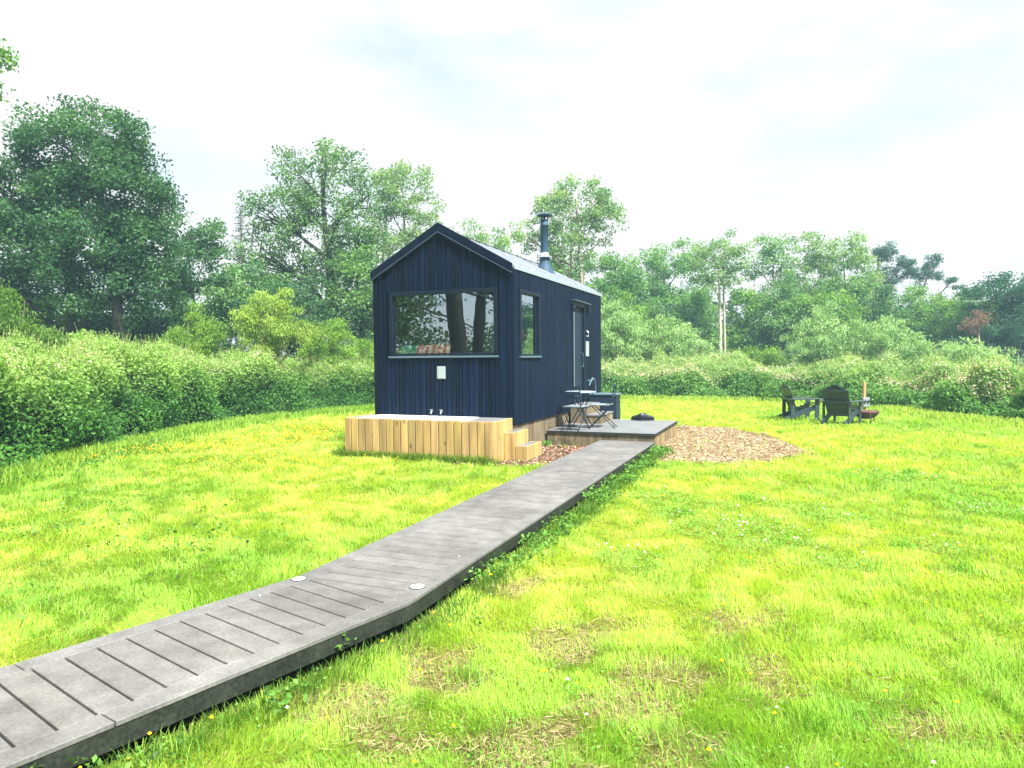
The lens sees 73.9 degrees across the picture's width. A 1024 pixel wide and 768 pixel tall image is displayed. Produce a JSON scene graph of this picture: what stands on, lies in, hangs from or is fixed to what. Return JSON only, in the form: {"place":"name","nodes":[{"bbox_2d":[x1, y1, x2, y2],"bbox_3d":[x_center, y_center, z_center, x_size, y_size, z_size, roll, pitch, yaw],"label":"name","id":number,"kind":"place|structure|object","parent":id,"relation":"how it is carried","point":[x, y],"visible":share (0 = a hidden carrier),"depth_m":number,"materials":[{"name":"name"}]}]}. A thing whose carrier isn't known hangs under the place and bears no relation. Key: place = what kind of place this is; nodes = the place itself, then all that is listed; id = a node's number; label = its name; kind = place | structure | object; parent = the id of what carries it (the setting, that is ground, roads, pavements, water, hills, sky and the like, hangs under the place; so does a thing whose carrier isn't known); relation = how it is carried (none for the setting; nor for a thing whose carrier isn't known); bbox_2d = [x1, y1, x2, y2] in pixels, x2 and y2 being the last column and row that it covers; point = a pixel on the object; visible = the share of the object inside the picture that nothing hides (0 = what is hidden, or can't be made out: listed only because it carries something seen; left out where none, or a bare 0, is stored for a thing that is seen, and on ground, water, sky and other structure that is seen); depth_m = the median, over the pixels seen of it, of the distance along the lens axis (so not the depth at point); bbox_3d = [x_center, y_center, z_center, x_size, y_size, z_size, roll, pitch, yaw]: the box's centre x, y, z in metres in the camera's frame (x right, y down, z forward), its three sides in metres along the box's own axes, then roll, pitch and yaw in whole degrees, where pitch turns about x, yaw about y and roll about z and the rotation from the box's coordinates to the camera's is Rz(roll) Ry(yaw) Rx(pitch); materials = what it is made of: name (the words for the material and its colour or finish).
{"place":"outdoors","nodes":[
{"label":"outdoors","id":0,"kind":"place"},
{"bbox_2d":[430,344,451,352],"bbox_3d":[-1.289,-0.530,12.168,0.400,0.400,0.140,0,-22,11],"label":"cushion","id":1,"kind":"object","parent":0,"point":[441,348],"visible":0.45,"depth_m":12.14,"materials":[{"name":"fabric"}]},
{"bbox_2d":[0,356,1023,767],"bbox_3d":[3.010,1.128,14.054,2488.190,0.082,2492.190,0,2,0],"label":"ground","id":2,"kind":"structure","parent":0,"point":[276,682],"depth_m":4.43,"materials":[{"name":"plant"}]},
{"bbox_2d":[0,37,23,105],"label":"ash tree","id":3,"kind":"object","parent":2,"relation":"on","point":[3,52],"visible":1,"depth_m":14.11,"materials":[{"name":"green plant"}]},
{"bbox_2d":[0,271,65,337],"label":"understorey tree","id":4,"kind":"object","parent":2,"relation":"on","point":[49,308],"visible":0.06,"depth_m":26.82,"materials":[{"name":"green plant"}]},
{"bbox_2d":[0,279,73,352],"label":"shrub","id":5,"kind":"object","parent":2,"relation":"on","point":[8,309],"visible":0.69,"depth_m":15.26,"materials":[{"name":"green plant"}]},
{"bbox_2d":[7,291,134,346],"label":"understorey tree","id":6,"kind":"object","parent":2,"relation":"on","point":[60,321],"visible":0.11,"depth_m":26.18,"materials":[{"name":"green plant"}]},
{"bbox_2d":[41,330,104,345],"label":"shrub","id":7,"kind":"object","parent":2,"relation":"on","point":[99,336],"visible":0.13,"depth_m":16.83,"materials":[{"name":"green plant"}]},
{"bbox_2d":[0,93,205,342],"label":"oak tree","id":8,"kind":"object","parent":2,"relation":"on","point":[74,184],"visible":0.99,"depth_m":23.11,"materials":[{"name":"green plant"}]},
{"bbox_2d":[81,291,195,349],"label":"understorey tree","id":9,"kind":"object","parent":2,"relation":"on","point":[156,326],"visible":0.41,"depth_m":25.94,"materials":[{"name":"green plant"}]},
{"bbox_2d":[0,323,374,484],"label":"bramble hedge","id":10,"kind":"object","parent":2,"relation":"on","point":[84,390],"visible":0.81,"depth_m":14.74,"materials":[{"name":"green plant"}]},
{"bbox_2d":[144,201,230,325],"bbox_3d":[-13.674,-3.419,28.791,3.725,8.396,2.712,0,2,0],"label":"oak tree","id":11,"kind":"object","parent":2,"relation":"on","point":[214,252],"visible":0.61,"depth_m":28.56,"materials":[{"name":"green plant"}]},
{"bbox_2d":[154,300,229,357],"bbox_3d":[-9.348,-0.694,20.003,2.198,3.542,1.504,0,2,0],"label":"shrub","id":12,"kind":"object","parent":2,"relation":"on","point":[195,326],"visible":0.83,"depth_m":19.79,"materials":[{"name":"green plant"}]},
{"bbox_2d":[157,269,263,355],"bbox_3d":[-12.008,-1.875,26.943,4.053,5.428,3.130,0,2,0],"label":"understorey tree","id":13,"kind":"object","parent":2,"relation":"on","point":[221,307],"visible":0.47,"depth_m":26.55,"materials":[{"name":"green plant"}]},
{"bbox_2d":[228,206,260,346],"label":"spruce tree","id":14,"kind":"object","parent":2,"relation":"on","point":[240,229],"visible":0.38,"depth_m":39.65,"materials":[{"name":"green plant"}]},
{"bbox_2d":[205,260,310,358],"bbox_3d":[-11.617,-2.428,30.924,4.798,6.222,3.635,0,2,0],"label":"understorey tree","id":15,"kind":"object","parent":2,"relation":"on","point":[236,270],"visible":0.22,"depth_m":30.18,"materials":[{"name":"green plant"}]},
{"bbox_2d":[227,287,330,381],"bbox_3d":[-6.936,-0.947,20.482,2.866,3.971,1.612,0,2,0],"label":"shrub","id":16,"kind":"object","parent":2,"relation":"on","point":[253,315],"visible":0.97,"depth_m":20.26,"materials":[{"name":"green plant"}]},
{"bbox_2d":[238,273,345,361],"bbox_3d":[-9.293,-1.985,29.025,4.577,5.445,3.631,0,2,0],"label":"understorey tree","id":17,"kind":"object","parent":2,"relation":"on","point":[303,300],"visible":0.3,"depth_m":28.61,"materials":[{"name":"green plant"}]},
{"bbox_2d":[295,321,332,381],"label":"shrub","id":18,"kind":"object","parent":2,"relation":"on","point":[316,342],"visible":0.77,"depth_m":21.93,"materials":[{"name":"green plant"}]},
{"bbox_2d":[225,135,407,336],"bbox_3d":[-9.102,-5.312,31.966,7.976,11.869,5.629,0,2,23],"label":"spreading oak tree","id":19,"kind":"object","parent":2,"relation":"on","point":[306,202],"visible":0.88,"depth_m":31.15,"materials":[{"name":"green plant"}]},
{"bbox_2d":[0,440,654,767],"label":"boardwalk","id":20,"kind":"structure","parent":2,"relation":"on","point":[90,699],"depth_m":3.83,"materials":[{"name":"grey wood"}]},
{"bbox_2d":[320,317,360,366],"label":"shrub","id":21,"kind":"object","parent":2,"relation":"on","point":[337,328],"visible":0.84,"depth_m":22.83,"materials":[{"name":"green plant"}]},
{"bbox_2d":[313,242,379,355],"bbox_3d":[-6.663,-2.705,29.730,3.632,6.782,2.758,0,2,0],"label":"understorey tree","id":22,"kind":"object","parent":2,"relation":"on","point":[361,305],"visible":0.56,"depth_m":29.27,"materials":[{"name":"green plant"}]},
{"bbox_2d":[347,272,373,339],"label":"understorey tree","id":23,"kind":"object","parent":2,"relation":"on","point":[372,329],"visible":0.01,"depth_m":35.14,"materials":[{"name":"green plant"}]},
{"bbox_2d":[352,337,373,363],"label":"shrub","id":24,"kind":"object","parent":2,"relation":"on","point":[361,348],"visible":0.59,"depth_m":24.34,"materials":[{"name":"green plant"}]},
{"bbox_2d":[362,159,446,262],"bbox_3d":[-6.026,-5.927,37.823,4.880,12.592,3.420,0,2,0],"label":"birch tree","id":25,"kind":"object","parent":2,"relation":"on","point":[405,236],"visible":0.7,"depth_m":37.27,"materials":[{"name":"green plant"}]},
{"bbox_2d":[345,414,541,461],"bbox_3d":[-1.195,0.893,11.661,3.225,0.652,1.100,0,2,22],"label":"sleeper box","id":26,"kind":"object","parent":2,"relation":"on","point":[455,435],"visible":0.77,"depth_m":11.17,"materials":[{"name":"brown wood"}]},
{"bbox_2d":[448,217,511,252],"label":"hawthorn tree","id":27,"kind":"object","parent":2,"relation":"on","point":[500,243],"visible":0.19,"depth_m":47.30,"materials":[{"name":"green plant"}]},
{"bbox_2d":[370,213,601,453],"bbox_3d":[-0.129,-1.284,14.487,2.875,4.772,5.899,0,2,22],"label":"cabin","id":28,"kind":"object","parent":2,"relation":"on","point":[521,335],"visible":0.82,"depth_m":12.22,"materials":[{"name":"wood"}]},
{"bbox_2d":[400,345,417,353],"bbox_3d":[-1.873,-0.534,12.404,0.400,0.400,0.140,0,-22,13],"label":"cushion","id":29,"kind":"object","parent":28,"relation":"attached to","point":[405,349],"visible":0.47,"depth_m":12.38,"materials":[{"name":"green fabric"}]},
{"bbox_2d":[416,344,434,352],"bbox_3d":[-1.595,-0.532,12.292,0.400,0.400,0.140,1,-22,28],"label":"cushion","id":30,"kind":"object","parent":28,"relation":"on","point":[423,349],"visible":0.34,"depth_m":12.26,"materials":[{"name":"fabric"}]},
{"bbox_2d":[388,287,498,357],"bbox_3d":[-1.215,-1.047,11.853,2.137,1.175,0.110,0,2,22],"label":"picture window","id":31,"kind":"structure","parent":28,"relation":"in","point":[392,295],"depth_m":11.88,"materials":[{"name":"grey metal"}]},
{"bbox_2d":[519,289,541,357],"bbox_3d":[0.305,-1.056,12.091,0.105,1.170,1.050,0,2,22],"label":"side window","id":32,"kind":"structure","parent":28,"relation":"in","point":[529,302],"depth_m":12.19,"materials":[{"name":"clear glass"}]},
{"bbox_2d":[575,307,583,403],"bbox_3d":[1.438,-0.618,14.933,0.104,2.140,0.770,0,2,22],"label":"door","id":33,"kind":"structure","parent":28,"relation":"in","point":[578,312],"depth_m":15.05,"materials":[{"name":"blue metal"}]},
{"bbox_2d":[419,444,585,466],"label":"bark mulch","id":34,"kind":"object","parent":2,"relation":"on","point":[551,450],"visible":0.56,"depth_m":11.46,"materials":[{"name":"brown wood"}]},
{"bbox_2d":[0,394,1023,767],"bbox_3d":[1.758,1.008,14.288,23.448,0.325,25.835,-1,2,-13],"label":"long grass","id":35,"kind":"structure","parent":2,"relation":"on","point":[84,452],"depth_m":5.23,"materials":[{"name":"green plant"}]},
{"bbox_2d":[0,419,1023,767],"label":"buttercup flowers","id":36,"kind":"object","parent":2,"relation":"on","point":[298,439],"visible":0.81,"depth_m":10.53,"materials":[{"name":"yellow plant"}]},
{"bbox_2d":[0,435,1023,767],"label":"clover","id":37,"kind":"object","parent":2,"relation":"on","point":[480,575],"depth_m":5.95,"materials":[{"name":"green plant"}]},
{"bbox_2d":[2,522,1023,767],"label":"dry grass","id":38,"kind":"structure","parent":2,"relation":"on","point":[520,732],"depth_m":3.21,"materials":[{"name":"beige plant"}]},
{"bbox_2d":[535,256,592,287],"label":"understorey tree","id":39,"kind":"object","parent":2,"relation":"on","point":[562,272],"visible":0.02,"depth_m":43.01,"materials":[{"name":"green plant"}]},
{"bbox_2d":[508,172,629,283],"bbox_3d":[3.084,-5.660,37.952,6.598,11.899,3.788,-1,2,-8],"label":"poplar tree","id":40,"kind":"object","parent":2,"relation":"on","point":[594,212],"visible":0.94,"depth_m":37.38,"materials":[{"name":"green plant"}]},
{"bbox_2d":[127,296,1023,368],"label":"woodland","id":41,"kind":"object","parent":2,"relation":"on","point":[729,305],"visible":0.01,"depth_m":67.36,"materials":[{"name":"green plant"}]},
{"bbox_2d":[589,393,620,418],"bbox_3d":[2.114,0.628,15.461,0.660,0.840,0.440,0,2,22],"label":"storage box","id":42,"kind":"object","parent":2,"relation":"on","point":[604,398],"visible":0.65,"depth_m":15.26,"materials":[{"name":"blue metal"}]},
{"bbox_2d":[546,419,677,449],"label":"deck","id":43,"kind":"structure","parent":2,"relation":"on","point":[661,431],"depth_m":12.85,"materials":[{"name":"grey wood"}]},
{"bbox_2d":[560,385,589,431],"bbox_3d":[1.190,0.450,12.854,0.402,0.869,0.523,1,2,28],"label":"bistro chair","id":44,"kind":"object","parent":43,"relation":"on","point":[573,398],"visible":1,"depth_m":12.70,"materials":[{"name":"black metal"}]},
{"bbox_2d":[565,390,595,427],"bbox_3d":[1.346,0.501,13.370,0.610,0.720,0.610,0,2,22],"label":"bistro table","id":45,"kind":"object","parent":43,"relation":"on","point":[588,392],"visible":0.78,"depth_m":13.27,"materials":[{"name":"black"}]},
{"bbox_2d":[571,402,613,423],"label":"step","id":46,"kind":"structure","parent":43,"relation":"on","point":[593,414],"depth_m":14.28,"materials":[{"name":"brown wood"}]},
{"bbox_2d":[590,383,616,428],"bbox_3d":[1.787,0.426,13.353,0.523,0.869,0.402,0,2,15],"label":"bistro chair","id":47,"kind":"object","parent":43,"relation":"on","point":[607,409],"visible":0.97,"depth_m":13.25,"materials":[{"name":"black metal"}]},
{"bbox_2d":[631,413,645,420],"bbox_3d":[2.763,0.704,14.801,0.356,0.172,0.122,1,2,27],"label":"shoe","id":48,"kind":"object","parent":43,"relation":"on","point":[635,417],"visible":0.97,"depth_m":14.79,"materials":[{"name":"black rubber"}]},
{"bbox_2d":[639,413,653,420],"bbox_3d":[2.917,0.706,14.731,0.356,0.172,0.122,-1,2,-16],"label":"shoe","id":49,"kind":"object","parent":43,"relation":"on","point":[644,417],"visible":1,"depth_m":14.68,"materials":[{"name":"black plastic"}]},
{"bbox_2d":[577,251,667,322],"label":"oak tree","id":50,"kind":"object","parent":2,"relation":"on","point":[617,277],"visible":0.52,"depth_m":43.21,"materials":[{"name":"green plant"}]},
{"bbox_2d":[601,294,652,361],"bbox_3d":[5.169,-1.960,32.976,3.047,4.845,2.765,0,2,0],"label":"shrub","id":51,"kind":"object","parent":2,"relation":"on","point":[622,323],"visible":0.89,"depth_m":32.56,"materials":[{"name":"green plant"}]},
{"bbox_2d":[601,284,652,365],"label":"understorey tree","id":52,"kind":"object","parent":2,"relation":"on","point":[623,295],"visible":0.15,"depth_m":41.09,"materials":[{"name":"green plant"}]},
{"bbox_2d":[633,313,683,363],"bbox_3d":[7.157,-1.559,33.969,2.940,3.940,2.956,0,2,0],"label":"shrub","id":53,"kind":"object","parent":2,"relation":"on","point":[658,338],"visible":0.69,"depth_m":33.52,"materials":[{"name":"green plant"}]},
{"bbox_2d":[631,307,702,362],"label":"understorey tree","id":54,"kind":"object","parent":2,"relation":"on","point":[667,313],"visible":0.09,"depth_m":42.07,"materials":[{"name":"green plant"}]},
{"bbox_2d":[615,237,722,324],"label":"oak tree","id":55,"kind":"object","parent":2,"relation":"on","point":[658,286],"visible":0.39,"depth_m":47.01,"materials":[{"name":"green plant"}]},
{"bbox_2d":[667,322,724,363],"bbox_3d":[8.859,-1.299,32.886,2.891,3.474,2.525,2,3,42],"label":"shrub","id":56,"kind":"object","parent":2,"relation":"on","point":[691,338],"visible":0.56,"depth_m":32.65,"materials":[{"name":"green plant"}]},
{"bbox_2d":[671,286,722,358],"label":"understorey tree","id":57,"kind":"object","parent":2,"relation":"on","point":[704,323],"visible":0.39,"depth_m":45.32,"materials":[{"name":"green plant"}]},
{"bbox_2d":[687,228,756,353],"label":"birch tree","id":58,"kind":"object","parent":2,"relation":"on","point":[723,276],"visible":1,"depth_m":41.49,"materials":[{"name":"green plant"}]},
{"bbox_2d":[695,326,751,354],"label":"understorey tree","id":59,"kind":"object","parent":2,"relation":"on","point":[739,340],"visible":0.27,"depth_m":44.75,"materials":[{"name":"green plant"}]},
{"bbox_2d":[657,424,818,466],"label":"wood chips","id":60,"kind":"object","parent":2,"relation":"on","point":[714,434],"visible":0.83,"depth_m":12.38,"materials":[{"name":"brown wood"}]},
{"bbox_2d":[710,324,777,355],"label":"understorey tree","id":61,"kind":"object","parent":2,"relation":"on","point":[738,333],"visible":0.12,"depth_m":45.13,"materials":[{"name":"green plant"}]},
{"bbox_2d":[722,284,776,355],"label":"understorey tree","id":62,"kind":"object","parent":2,"relation":"on","point":[745,297],"visible":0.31,"depth_m":45.27,"materials":[{"name":"green plant"}]},
{"bbox_2d":[722,345,787,368],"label":"shrub","id":63,"kind":"object","parent":2,"relation":"on","point":[763,357],"visible":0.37,"depth_m":33.62,"materials":[{"name":"green plant"}]},
{"bbox_2d":[740,232,808,317],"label":"ash tree","id":64,"kind":"object","parent":2,"relation":"on","point":[774,259],"visible":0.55,"depth_m":46.56,"materials":[{"name":"green plant"}]},
{"bbox_2d":[741,281,818,365],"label":"understorey tree","id":65,"kind":"object","parent":2,"relation":"on","point":[783,323],"visible":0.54,"depth_m":42.38,"materials":[{"name":"green plant"}]},
{"bbox_2d":[772,349,802,370],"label":"shrub","id":66,"kind":"object","parent":2,"relation":"on","point":[789,357],"visible":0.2,"depth_m":35.72,"materials":[{"name":"green plant"}]},
{"bbox_2d":[777,383,822,420],"bbox_3d":[7.399,0.454,17.583,0.911,0.987,0.790,0,2,2],"label":"garden armchair","id":67,"kind":"object","parent":2,"relation":"on","point":[789,399],"visible":0.91,"depth_m":17.37,"materials":[{"name":"green paint"}]},
{"bbox_2d":[601,347,1023,421],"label":"bramble thicket","id":68,"kind":"object","parent":2,"relation":"on","point":[993,386],"visible":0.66,"depth_m":23.91,"materials":[{"name":"green plant"}]},
{"bbox_2d":[779,301,850,368],"bbox_3d":[15.199,-1.913,33.967,3.486,4.511,2.530,0,2,0],"label":"shrub","id":69,"kind":"object","parent":2,"relation":"on","point":[823,346],"visible":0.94,"depth_m":33.69,"materials":[{"name":"green plant"}]},
{"bbox_2d":[785,281,870,361],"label":"understorey tree","id":70,"kind":"object","parent":2,"relation":"on","point":[842,313],"visible":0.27,"depth_m":41.23,"materials":[{"name":"green plant"}]},
{"bbox_2d":[775,229,886,319],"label":"ash tree","id":71,"kind":"object","parent":2,"relation":"on","point":[814,261],"visible":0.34,"depth_m":48.06,"materials":[{"name":"green plant"}]},
{"bbox_2d":[819,385,865,425],"bbox_3d":[7.915,0.496,16.366,0.911,0.987,0.790,-2,3,-41],"label":"garden armchair","id":72,"kind":"object","parent":2,"relation":"on","point":[836,401],"visible":0.92,"depth_m":16.22,"materials":[{"name":"green paint"}]},
{"bbox_2d":[852,410,879,422],"bbox_3d":[8.627,0.806,16.595,0.620,0.311,0.620,0,2,0],"label":"fire bowl","id":73,"kind":"object","parent":2,"relation":"on","point":[869,414],"visible":0.73,"depth_m":16.39,"materials":[{"name":"metal"}]},
{"bbox_2d":[862,382,869,409],"bbox_3d":[9.472,0.416,18.237,0.180,0.930,0.194,0,2,0],"label":"service post","id":74,"kind":"object","parent":2,"relation":"on","point":[866,403],"visible":0.73,"depth_m":18.23,"materials":[{"name":"beige wood"}]},
{"bbox_2d":[835,272,900,359],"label":"understorey tree","id":75,"kind":"object","parent":2,"relation":"on","point":[874,310],"visible":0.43,"depth_m":43.18,"materials":[{"name":"green plant"}]},
{"bbox_2d":[837,314,920,368],"bbox_3d":[17.300,-1.438,32.057,3.419,3.674,3.156,0,2,0],"label":"shrub","id":76,"kind":"object","parent":2,"relation":"on","point":[866,340],"visible":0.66,"depth_m":31.79,"materials":[{"name":"green plant"}]},
{"bbox_2d":[870,240,922,300],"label":"scots pine tree","id":77,"kind":"object","parent":2,"relation":"on","point":[884,253],"visible":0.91,"depth_m":51.56,"materials":[{"name":"green plant"}]},
{"bbox_2d":[871,283,941,356],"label":"understorey tree","id":78,"kind":"object","parent":2,"relation":"on","point":[904,300],"visible":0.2,"depth_m":44.96,"materials":[{"name":"green plant"}]},
{"bbox_2d":[896,331,964,369],"bbox_3d":[18.584,-0.972,29.946,3.205,2.886,2.544,0,2,0],"label":"shrub","id":79,"kind":"object","parent":2,"relation":"on","point":[909,352],"visible":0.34,"depth_m":29.73,"materials":[{"name":"green plant"}]},
{"bbox_2d":[899,286,970,363],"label":"understorey tree","id":80,"kind":"object","parent":2,"relation":"on","point":[936,332],"visible":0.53,"depth_m":44.27,"materials":[{"name":"green plant"}]},
{"bbox_2d":[909,253,967,303],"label":"scots pine tree","id":81,"kind":"object","parent":2,"relation":"on","point":[928,272],"visible":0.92,"depth_m":51.60,"materials":[{"name":"green plant"}]},
{"bbox_2d":[926,290,997,358],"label":"understorey tree","id":82,"kind":"object","parent":2,"relation":"on","point":[956,296],"visible":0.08,"depth_m":45.56,"materials":[{"name":"green plant"}]},
{"bbox_2d":[957,309,993,346],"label":"tree","id":83,"kind":"object","parent":2,"relation":"on","point":[972,322],"visible":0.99,"depth_m":39.73,"materials":[{"name":"brown plant"}]},
{"bbox_2d":[946,297,1022,363],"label":"understorey tree","id":84,"kind":"object","parent":2,"relation":"on","point":[961,307],"visible":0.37,"depth_m":42.47,"materials":[{"name":"green plant"}]},
{"bbox_2d":[947,336,1022,364],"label":"shrub","id":85,"kind":"object","parent":2,"relation":"on","point":[970,348],"visible":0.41,"depth_m":27.73,"materials":[{"name":"green plant"}]},
{"bbox_2d":[952,271,1023,362],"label":"oak tree","id":86,"kind":"object","parent":2,"relation":"on","point":[1008,298],"visible":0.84,"depth_m":41.51,"materials":[{"name":"green plant"}]},
{"bbox_2d":[1010,357,1023,367],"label":"shrub","id":87,"kind":"object","parent":2,"relation":"on","point":[1021,362],"visible":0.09,"depth_m":25.45,"materials":[{"name":"green plant"}]},
{"bbox_2d":[0,0,1023,359],"label":"sky","id":88,"kind":"structure","parent":0,"point":[902,121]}
]}

